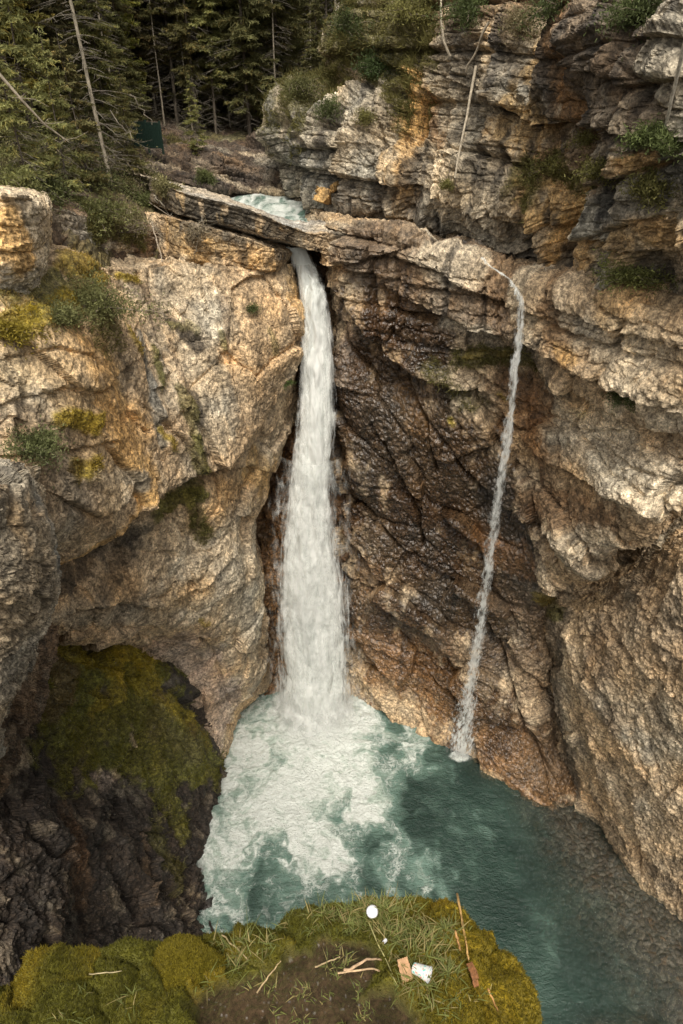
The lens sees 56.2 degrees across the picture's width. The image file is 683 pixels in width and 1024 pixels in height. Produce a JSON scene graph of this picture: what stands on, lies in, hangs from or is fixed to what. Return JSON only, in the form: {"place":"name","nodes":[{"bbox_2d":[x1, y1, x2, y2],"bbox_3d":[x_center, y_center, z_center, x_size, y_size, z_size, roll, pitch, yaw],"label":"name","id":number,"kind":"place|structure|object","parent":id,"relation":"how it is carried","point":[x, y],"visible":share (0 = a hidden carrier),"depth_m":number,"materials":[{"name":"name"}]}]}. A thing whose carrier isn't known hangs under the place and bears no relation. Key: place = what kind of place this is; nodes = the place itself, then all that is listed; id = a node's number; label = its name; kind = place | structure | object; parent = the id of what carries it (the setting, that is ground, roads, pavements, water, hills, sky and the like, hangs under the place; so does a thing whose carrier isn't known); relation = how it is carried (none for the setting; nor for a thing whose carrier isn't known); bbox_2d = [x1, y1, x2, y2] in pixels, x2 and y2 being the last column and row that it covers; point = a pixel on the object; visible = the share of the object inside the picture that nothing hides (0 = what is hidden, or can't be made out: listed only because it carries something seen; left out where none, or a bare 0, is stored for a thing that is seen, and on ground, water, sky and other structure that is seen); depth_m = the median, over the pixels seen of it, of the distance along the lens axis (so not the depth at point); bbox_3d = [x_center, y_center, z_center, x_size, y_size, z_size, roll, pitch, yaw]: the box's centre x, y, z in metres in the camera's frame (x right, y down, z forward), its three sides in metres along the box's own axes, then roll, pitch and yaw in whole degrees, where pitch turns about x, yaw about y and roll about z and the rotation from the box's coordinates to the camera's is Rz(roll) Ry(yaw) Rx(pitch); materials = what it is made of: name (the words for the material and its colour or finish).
{"place":"outdoors","nodes":[
{"label":"outdoors","id":0,"kind":"place"},
{"bbox_2d":[0,644,227,985],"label":"mossy cliff","id":1,"kind":"structure","parent":0,"point":[88,868],"depth_m":28.00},
{"bbox_2d":[0,244,305,758],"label":"cliff","id":2,"kind":"structure","parent":0,"point":[133,575],"depth_m":25.93,"materials":[{"name":"stone"}]},
{"bbox_2d":[0,185,52,294],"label":"head ledge","id":3,"kind":"object","parent":2,"relation":"on","point":[26,231],"visible":0.9,"depth_m":16.95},
{"bbox_2d":[0,622,59,798],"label":"recess rock","id":4,"kind":"object","parent":2,"relation":"attached to","point":[27,709],"visible":0.57,"depth_m":20.45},
{"bbox_2d":[0,458,61,758],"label":"bulge","id":5,"kind":"object","parent":2,"relation":"attached to","point":[30,576],"visible":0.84,"depth_m":14.41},
{"bbox_2d":[0,313,61,359],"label":"golden bush","id":6,"kind":"object","parent":2,"relation":"on","point":[14,330],"visible":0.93,"depth_m":16.94,"materials":[{"name":"yellow plant"}]},
{"bbox_2d":[0,414,77,488],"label":"juniper shrub","id":7,"kind":"object","parent":2,"relation":"on","point":[37,444],"visible":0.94,"depth_m":17.37,"materials":[{"name":"green plant"}]},
{"bbox_2d":[42,290,96,339],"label":"juniper shrub","id":8,"kind":"object","parent":2,"relation":"on","point":[64,315],"visible":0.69,"depth_m":18.33,"materials":[{"name":"green plant"}]},
{"bbox_2d":[57,258,185,341],"bbox_3d":[-7.942,-6.470,20.196,3.897,2.826,4.620,25,42,32],"label":"juniper shrub","id":9,"kind":"object","parent":2,"relation":"on","point":[104,303],"visible":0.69,"depth_m":20.08,"materials":[{"name":"green plant"}]},
{"bbox_2d":[145,211,291,273],"bbox_3d":[-5.218,-11.505,28.413,7.130,3.706,4.938,-7,36,-10],"label":"slab ledge","id":10,"kind":"object","parent":2,"relation":"on","point":[226,246],"visible":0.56,"depth_m":26.22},
{"bbox_2d":[178,212,218,248],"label":"bare bush","id":11,"kind":"object","parent":10,"relation":"on","point":[191,231],"visible":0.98,"depth_m":25.20,"materials":[{"name":"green plant"}]},
{"bbox_2d":[128,172,347,254],"bbox_3d":[-5.252,-12.558,28.091,11.783,3.937,5.553,6,35,8],"label":"slab ledge","id":12,"kind":"object","parent":10,"relation":"on","point":[223,211],"visible":0.69,"depth_m":26.32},
{"bbox_2d":[145,168,191,200],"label":"evergreen shrub","id":13,"kind":"object","parent":12,"relation":"on","point":[160,184],"visible":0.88,"depth_m":25.48,"materials":[{"name":"green plant"}]},
{"bbox_2d":[0,40,307,266],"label":"hillside ground","id":14,"kind":"structure","parent":0,"point":[63,237],"depth_m":29.30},
{"bbox_2d":[0,60,22,143],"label":"pine tree","id":15,"kind":"object","parent":14,"relation":"on","point":[2,134],"visible":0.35,"depth_m":22.23,"materials":[{"name":"green plant"}]},
{"bbox_2d":[0,0,56,120],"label":"pine tree","id":16,"kind":"object","parent":14,"relation":"on","point":[35,17],"visible":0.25,"depth_m":24.82,"materials":[{"name":"green plant"}]},
{"bbox_2d":[0,29,58,201],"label":"pine tree","id":17,"kind":"object","parent":14,"relation":"on","point":[9,116],"visible":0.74,"depth_m":19.73,"materials":[{"name":"green plant"}]},
{"bbox_2d":[0,123,66,180],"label":"evergreen shrub","id":18,"kind":"object","parent":14,"relation":"on","point":[7,159],"visible":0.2,"depth_m":21.27,"materials":[{"name":"green plant"}]},
{"bbox_2d":[0,2,67,121],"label":"pine tree","id":19,"kind":"object","parent":14,"relation":"on","point":[43,23],"visible":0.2,"depth_m":25.68,"materials":[{"name":"green plant"}]},
{"bbox_2d":[0,0,69,160],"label":"pine tree","id":20,"kind":"object","parent":14,"relation":"on","point":[24,55],"visible":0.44,"depth_m":22.71,"materials":[{"name":"green plant"}]},
{"bbox_2d":[0,160,74,221],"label":"evergreen shrub","id":21,"kind":"object","parent":14,"relation":"on","point":[7,179],"visible":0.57,"depth_m":19.69,"materials":[{"name":"green plant"}]},
{"bbox_2d":[4,94,81,179],"bbox_3d":[-11.939,-14.413,24.874,4.174,3.632,5.274,-12,37,-16],"label":"evergreen shrub","id":22,"kind":"object","parent":14,"relation":"on","point":[46,131],"visible":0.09,"depth_m":24.15,"materials":[{"name":"green plant"}]},
{"bbox_2d":[0,73,86,143],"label":"dead branch","id":23,"kind":"object","parent":14,"relation":"on","point":[6,82],"visible":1,"depth_m":18.68,"materials":[{"name":"wood"}]},
{"bbox_2d":[6,0,89,122],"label":"pine tree","id":24,"kind":"object","parent":14,"relation":"on","point":[51,31],"visible":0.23,"depth_m":27.42,"materials":[{"name":"green plant"}]},
{"bbox_2d":[8,162,97,216],"bbox_3d":[-9.938,-10.567,21.099,2.901,1.781,3.000,0,35,0],"label":"evergreen shrub","id":25,"kind":"object","parent":14,"relation":"on","point":[60,191],"visible":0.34,"depth_m":21.17,"materials":[{"name":"green plant"}]},
{"bbox_2d":[16,0,93,115],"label":"pine tree","id":26,"kind":"object","parent":14,"relation":"on","point":[57,4],"visible":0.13,"depth_m":28.09,"materials":[{"name":"green plant"}]},
{"bbox_2d":[28,24,93,202],"bbox_3d":[-9.569,-13.033,21.574,1.921,5.542,2.172,11,34,15],"label":"pine tree","id":27,"kind":"object","parent":14,"relation":"on","point":[64,127],"visible":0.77,"depth_m":21.46,"materials":[{"name":"green plant"}]},
{"bbox_2d":[36,135,121,195],"bbox_3d":[-11.094,-13.037,24.697,4.933,2.835,4.845,-21,40,-27],"label":"evergreen shrub","id":28,"kind":"object","parent":14,"relation":"on","point":[73,178],"visible":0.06,"depth_m":24.36,"materials":[{"name":"green plant"}]},
{"bbox_2d":[50,33,116,194],"bbox_3d":[-9.988,-14.648,24.125,2.241,5.633,2.534,-20,37,-26],"label":"pine tree","id":29,"kind":"object","parent":14,"relation":"on","point":[83,124],"visible":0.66,"depth_m":23.99,"materials":[{"name":"green plant"}]},
{"bbox_2d":[35,109,131,173],"bbox_3d":[-11.623,-15.615,27.888,4.960,3.358,4.972,-15,38,-21],"label":"evergreen shrub","id":30,"kind":"object","parent":14,"relation":"on","point":[97,143],"visible":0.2,"depth_m":27.97,"materials":[{"name":"green plant"}]},
{"bbox_2d":[30,0,141,185],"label":"pine tree","id":31,"kind":"object","parent":14,"relation":"on","point":[84,66],"visible":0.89,"depth_m":25.45,"materials":[{"name":"green plant"}]},
{"bbox_2d":[60,0,135,110],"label":"pine tree","id":32,"kind":"object","parent":14,"relation":"on","point":[76,46],"visible":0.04,"depth_m":36.24,"materials":[{"name":"green plant"}]},
{"bbox_2d":[60,147,143,197],"bbox_3d":[-10.336,-13.451,26.146,4.074,2.517,3.908,0,35,0],"label":"evergreen shrub","id":33,"kind":"object","parent":14,"relation":"on","point":[109,182],"visible":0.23,"depth_m":26.37,"materials":[{"name":"green plant"}]},
{"bbox_2d":[68,0,139,150],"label":"pine tree","id":34,"kind":"object","parent":14,"relation":"on","point":[99,44],"visible":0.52,"depth_m":29.23,"materials":[{"name":"green plant"}]},
{"bbox_2d":[66,187,142,248],"bbox_3d":[-8.657,-10.691,22.863,3.128,1.777,2.547,23,41,29],"label":"evergreen shrub","id":35,"kind":"object","parent":14,"relation":"on","point":[103,206],"visible":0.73,"depth_m":22.50,"materials":[{"name":"green plant"}]},
{"bbox_2d":[52,190,158,257],"bbox_3d":[-8.802,-10.939,25.972,2.521,4.610,11.032,11,36,15],"label":"head ledge","id":36,"kind":"object","parent":14,"relation":"on","point":[75,220],"visible":0.19,"depth_m":23.30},
{"bbox_2d":[107,187,155,234],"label":"evergreen shrub","id":37,"kind":"object","parent":36,"relation":"on","point":[135,213],"visible":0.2,"depth_m":24.98,"materials":[{"name":"green plant"}]},
{"bbox_2d":[65,0,148,113],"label":"pine tree","id":38,"kind":"object","parent":14,"relation":"on","point":[124,8],"visible":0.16,"depth_m":34.20,"materials":[{"name":"green plant"}]},
{"bbox_2d":[74,0,148,110],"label":"pine tree","id":39,"kind":"object","parent":14,"relation":"on","point":[125,16],"visible":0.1,"depth_m":36.38,"materials":[{"name":"green plant"}]},
{"bbox_2d":[83,129,161,188],"bbox_3d":[-10.457,-15.993,28.959,4.314,2.533,3.803,0,35,0],"label":"evergreen shrub","id":40,"kind":"object","parent":14,"relation":"on","point":[123,155],"visible":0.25,"depth_m":29.05,"materials":[{"name":"green plant"}]},
{"bbox_2d":[104,0,152,121],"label":"pine tree","id":41,"kind":"object","parent":14,"relation":"on","point":[129,73],"visible":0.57,"depth_m":35.03,"materials":[{"name":"green plant"}]},
{"bbox_2d":[108,70,151,179],"bbox_3d":[-9.562,-16.938,28.377,1.991,4.504,1.761,6,35,3],"label":"pine tree","id":42,"kind":"object","parent":14,"relation":"on","point":[119,96],"visible":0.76,"depth_m":28.27,"materials":[{"name":"green plant"}]},
{"bbox_2d":[111,167,149,196],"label":"evergreen shrub","id":43,"kind":"object","parent":14,"relation":"on","point":[132,188],"visible":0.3,"depth_m":27.63,"materials":[{"name":"green plant"}]},
{"bbox_2d":[113,208,159,240],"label":"bare bush","id":44,"kind":"object","parent":14,"relation":"on","point":[132,227],"visible":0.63,"depth_m":24.21,"materials":[{"name":"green plant"}]},
{"bbox_2d":[117,118,164,153],"bbox_3d":[-10.563,-19.743,33.603,2.891,1.563,0.080,17,38,22],"label":"sign","id":45,"kind":"object","parent":14,"relation":"on","point":[150,134],"visible":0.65,"depth_m":33.32,"materials":[{"name":"green paint"}]},
{"bbox_2d":[117,0,181,121],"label":"pine tree","id":46,"kind":"object","parent":14,"relation":"on","point":[146,42],"visible":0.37,"depth_m":40.80,"materials":[{"name":"green plant"}]},
{"bbox_2d":[127,187,173,213],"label":"evergreen shrub","id":47,"kind":"object","parent":14,"relation":"on","point":[144,199],"visible":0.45,"depth_m":27.30,"materials":[{"name":"green plant"}]},
{"bbox_2d":[135,0,179,125],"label":"pine tree","id":48,"kind":"object","parent":14,"relation":"on","point":[146,13],"visible":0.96,"depth_m":39.94,"materials":[{"name":"green plant"}]},
{"bbox_2d":[140,0,205,122],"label":"pine tree","id":49,"kind":"object","parent":14,"relation":"on","point":[171,64],"visible":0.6,"depth_m":41.18,"materials":[{"name":"green plant"}]},
{"bbox_2d":[149,1,205,111],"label":"pine tree","id":50,"kind":"object","parent":14,"relation":"on","point":[167,74],"visible":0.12,"depth_m":45.02,"materials":[{"name":"green plant"}]},
{"bbox_2d":[155,1,203,130],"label":"pine tree","id":51,"kind":"object","parent":14,"relation":"on","point":[180,17],"visible":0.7,"depth_m":39.85,"materials":[{"name":"green plant"}]},
{"bbox_2d":[158,0,221,133],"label":"pine tree","id":52,"kind":"object","parent":14,"relation":"on","point":[180,30],"visible":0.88,"depth_m":40.14,"materials":[{"name":"green plant"}]},
{"bbox_2d":[164,0,230,126],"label":"pine tree","id":53,"kind":"object","parent":14,"relation":"on","point":[181,95],"visible":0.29,"depth_m":43.15,"materials":[{"name":"green plant"}]},
{"bbox_2d":[132,120,285,196],"bbox_3d":[-6.781,-20.009,36.754,13.990,3.878,10.075,0,35,0],"label":"bank rock","id":54,"kind":"object","parent":14,"relation":"on","point":[251,167],"visible":0.5,"depth_m":34.70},
{"bbox_2d":[182,73,209,155],"bbox_3d":[-7.792,-20.717,33.684,1.345,3.927,1.521,10,36,13],"label":"pine tree","id":55,"kind":"object","parent":54,"relation":"on","point":[188,120],"visible":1,"depth_m":33.84,"materials":[{"name":"green plant"}]},
{"bbox_2d":[193,164,221,186],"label":"evergreen shrub","id":56,"kind":"object","parent":54,"relation":"on","point":[205,176],"visible":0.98,"depth_m":33.02,"materials":[{"name":"green plant"}]},
{"bbox_2d":[185,0,238,133],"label":"pine tree","id":57,"kind":"object","parent":14,"relation":"on","point":[204,18],"visible":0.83,"depth_m":40.61,"materials":[{"name":"green plant"}]},
{"bbox_2d":[189,1,239,120],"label":"pine tree","id":58,"kind":"object","parent":14,"relation":"on","point":[224,82],"visible":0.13,"depth_m":44.11,"materials":[{"name":"green plant"}]},
{"bbox_2d":[202,2,253,129],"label":"pine tree","id":59,"kind":"object","parent":14,"relation":"on","point":[219,109],"visible":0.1,"depth_m":46.67,"materials":[{"name":"green plant"}]},
{"bbox_2d":[219,0,261,131],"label":"pine tree","id":60,"kind":"object","parent":14,"relation":"on","point":[229,11],"visible":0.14,"depth_m":41.80,"materials":[{"name":"green plant"}]},
{"bbox_2d":[205,0,281,134],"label":"pine tree","id":61,"kind":"object","parent":14,"relation":"on","point":[244,35],"visible":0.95,"depth_m":39.91,"materials":[{"name":"green plant"}]},
{"bbox_2d":[224,0,280,132],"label":"pine tree","id":62,"kind":"object","parent":14,"relation":"on","point":[255,113],"visible":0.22,"depth_m":41.66,"materials":[{"name":"green plant"}]},
{"bbox_2d":[251,0,293,82],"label":"pine tree","id":63,"kind":"object","parent":14,"relation":"on","point":[277,4],"visible":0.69,"depth_m":39.33,"materials":[{"name":"green plant"}]},
{"bbox_2d":[244,0,311,125],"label":"pine tree","id":64,"kind":"object","parent":14,"relation":"on","point":[286,62],"visible":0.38,"depth_m":41.24,"materials":[{"name":"green plant"}]},
{"bbox_2d":[266,0,322,77],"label":"pine tree","id":65,"kind":"object","parent":14,"relation":"on","point":[300,46],"visible":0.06,"depth_m":45.33,"materials":[{"name":"green plant"}]},
{"bbox_2d":[299,0,325,74],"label":"pine tree","id":66,"kind":"object","parent":14,"relation":"on","point":[312,52],"visible":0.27,"depth_m":36.66,"materials":[{"name":"green plant"}]},
{"bbox_2d":[297,0,339,65],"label":"pine tree","id":67,"kind":"object","parent":14,"relation":"on","point":[306,8],"visible":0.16,"depth_m":42.67,"materials":[{"name":"green plant"}]},
{"bbox_2d":[230,194,307,221],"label":"stream water","id":68,"kind":"structure","parent":0,"point":[285,207],"depth_m":33.09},
{"bbox_2d":[0,897,541,1023],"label":"ledge ground","id":69,"kind":"structure","parent":0,"point":[224,1004],"depth_m":2.95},
{"bbox_2d":[198,947,224,986],"bbox_3d":[-0.649,2.143,3.027,0.197,0.074,0.180,0,35,0],"label":"moss cushion","id":70,"kind":"object","parent":69,"relation":"on","point":[212,956],"visible":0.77,"depth_m":3.02,"materials":[{"name":"green plant"}]},
{"bbox_2d":[48,884,494,1023],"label":"grass","id":71,"kind":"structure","parent":69,"relation":"on","point":[402,911],"depth_m":3.03,"materials":[{"name":"green plant"}]},
{"bbox_2d":[0,894,544,1023],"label":"moss fuzz","id":72,"kind":"object","parent":69,"relation":"on","point":[18,983],"visible":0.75,"depth_m":2.97,"materials":[{"name":"green plant"}]},
{"bbox_2d":[151,931,209,990],"bbox_3d":[-0.759,2.123,3.026,0.298,0.109,0.271,0,35,0],"label":"moss cushion","id":73,"kind":"object","parent":72,"relation":"on","point":[178,959],"visible":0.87,"depth_m":3.01,"materials":[{"name":"green plant"}]},
{"bbox_2d":[397,956,412,982],"bbox_3d":[0.285,2.041,2.842,0.053,0.020,0.104,-13,51,-8],"label":"cardboard piece","id":74,"kind":"object","parent":72,"relation":"on","point":[404,960],"visible":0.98,"depth_m":2.85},
{"bbox_2d":[411,962,431,983],"bbox_3d":[0.353,2.026,2.823,0.077,0.066,0.066,5,25,28],"label":"paper cup","id":75,"kind":"object","parent":72,"relation":"on","point":[422,972],"visible":0.99,"depth_m":2.81,"materials":[{"name":"white paper"}]},
{"bbox_2d":[256,238,371,705],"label":"gorge wall","id":76,"kind":"structure","parent":0,"point":[271,523],"depth_m":37.92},
{"bbox_2d":[196,689,652,1023],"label":"pool water","id":77,"kind":"structure","parent":0,"point":[356,794],"depth_m":36.63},
{"bbox_2d":[255,0,682,303],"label":"cliff","id":78,"kind":"structure","parent":0,"point":[561,80],"depth_m":22.54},
{"bbox_2d":[261,63,333,106],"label":"cliff bush","id":79,"kind":"object","parent":78,"relation":"on","point":[301,86],"visible":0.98,"depth_m":28.99,"materials":[{"name":"green plant"}]},
{"bbox_2d":[0,0,596,890],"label":"cliff grass","id":80,"kind":"structure","parent":78,"relation":"on","point":[408,60],"depth_m":26.55,"materials":[{"name":"green plant"}]},
{"bbox_2d":[313,185,331,204],"bbox_3d":[-0.824,-14.844,30.055,0.790,0.632,0.980,20,21,9],"label":"boulder","id":81,"kind":"object","parent":78,"relation":"on","point":[323,195],"visible":0.85,"depth_m":29.64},
{"bbox_2d":[309,90,344,131],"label":"cliff bush","id":82,"kind":"object","parent":78,"relation":"on","point":[325,109],"visible":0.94,"depth_m":27.89,"materials":[{"name":"green plant"}]},
{"bbox_2d":[320,0,374,48],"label":"cliff bush","id":83,"kind":"object","parent":78,"relation":"on","point":[341,24],"visible":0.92,"depth_m":26.79,"materials":[{"name":"green plant"}]},
{"bbox_2d":[348,103,381,130],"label":"cliff bush","id":84,"kind":"object","parent":78,"relation":"on","point":[366,115],"visible":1,"depth_m":26.59,"materials":[{"name":"green plant"}]},
{"bbox_2d":[350,41,400,83],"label":"cliff bush","id":85,"kind":"object","parent":78,"relation":"on","point":[370,66],"visible":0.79,"depth_m":26.80,"materials":[{"name":"green plant"}]},
{"bbox_2d":[371,0,435,30],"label":"cliff bush","id":86,"kind":"object","parent":78,"relation":"on","point":[399,7],"visible":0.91,"depth_m":24.73,"materials":[{"name":"green plant"}]},
{"bbox_2d":[426,0,490,36],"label":"cliff bush","id":87,"kind":"object","parent":78,"relation":"on","point":[467,10],"visible":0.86,"depth_m":22.36,"materials":[{"name":"green plant"}]},
{"bbox_2d":[454,65,476,177],"bbox_3d":[4.516,-14.175,23.337,0.121,3.456,1.228,18,39,23],"label":"leaning log","id":88,"kind":"object","parent":78,"relation":"on","point":[469,98],"visible":1,"depth_m":23.19,"materials":[{"name":"grey wood"}]},
{"bbox_2d":[492,0,544,45],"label":"cliff bush","id":89,"kind":"object","parent":78,"relation":"on","point":[516,17],"visible":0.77,"depth_m":20.70,"materials":[{"name":"green plant"}]},
{"bbox_2d":[498,0,569,39],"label":"cliff bush","id":90,"kind":"object","parent":78,"relation":"on","point":[547,8],"visible":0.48,"depth_m":18.57,"materials":[{"name":"green plant"}]},
{"bbox_2d":[516,139,577,189],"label":"cliff bush","id":91,"kind":"object","parent":78,"relation":"on","point":[552,166],"visible":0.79,"depth_m":21.38,"materials":[{"name":"green plant"}]},
{"bbox_2d":[560,128,599,155],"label":"cliff bush","id":92,"kind":"object","parent":78,"relation":"on","point":[585,137],"visible":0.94,"depth_m":19.76,"materials":[{"name":"green plant"}]},
{"bbox_2d":[564,151,620,194],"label":"cliff bush","id":93,"kind":"object","parent":78,"relation":"on","point":[593,171],"visible":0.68,"depth_m":18.15,"materials":[{"name":"green plant"}]},
{"bbox_2d":[583,0,664,60],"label":"cliff bush","id":94,"kind":"object","parent":78,"relation":"on","point":[639,10],"visible":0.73,"depth_m":15.43,"materials":[{"name":"green plant"}]},
{"bbox_2d":[613,112,682,164],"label":"green bush","id":95,"kind":"object","parent":78,"relation":"on","point":[660,139],"visible":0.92,"depth_m":15.50,"materials":[{"name":"green plant"}]},
{"bbox_2d":[615,166,682,216],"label":"cliff bush","id":96,"kind":"object","parent":78,"relation":"on","point":[647,187],"visible":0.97,"depth_m":16.72,"materials":[{"name":"green plant"}]},
{"bbox_2d":[664,43,682,126],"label":"fallen tree","id":97,"kind":"object","parent":78,"relation":"on","point":[679,65],"visible":0.93,"depth_m":14.60,"materials":[{"name":"wood"}]},
{"bbox_2d":[302,205,682,810],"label":"cliff","id":98,"kind":"structure","parent":0,"point":[460,554],"depth_m":29.05,"materials":[{"name":"stone"}]},
{"bbox_2d":[278,247,349,717],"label":"waterfall","id":99,"kind":"structure","parent":98,"relation":"on","point":[311,604],"depth_m":34.58,"materials":[{"name":"liquid"}]},
{"bbox_2d":[454,257,523,750],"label":"waterfall","id":100,"kind":"structure","parent":98,"relation":"on","point":[513,374],"depth_m":25.17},
{"bbox_2d":[543,511,682,921],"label":"buttress","id":101,"kind":"structure","parent":98,"relation":"attached to","point":[614,642],"depth_m":30.22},
{"bbox_2d":[601,391,635,415],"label":"green bush","id":102,"kind":"object","parent":98,"relation":"on","point":[617,398],"visible":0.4,"depth_m":21.22,"materials":[{"name":"green plant"}]},
{"bbox_2d":[587,247,681,299],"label":"green bush","id":103,"kind":"object","parent":98,"relation":"on","point":[637,276],"visible":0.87,"depth_m":19.11,"materials":[{"name":"green plant"}]},
{"bbox_2d":[526,801,682,1023],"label":"river bed","id":104,"kind":"object","parent":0,"point":[644,929],"visible":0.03,"depth_m":33.99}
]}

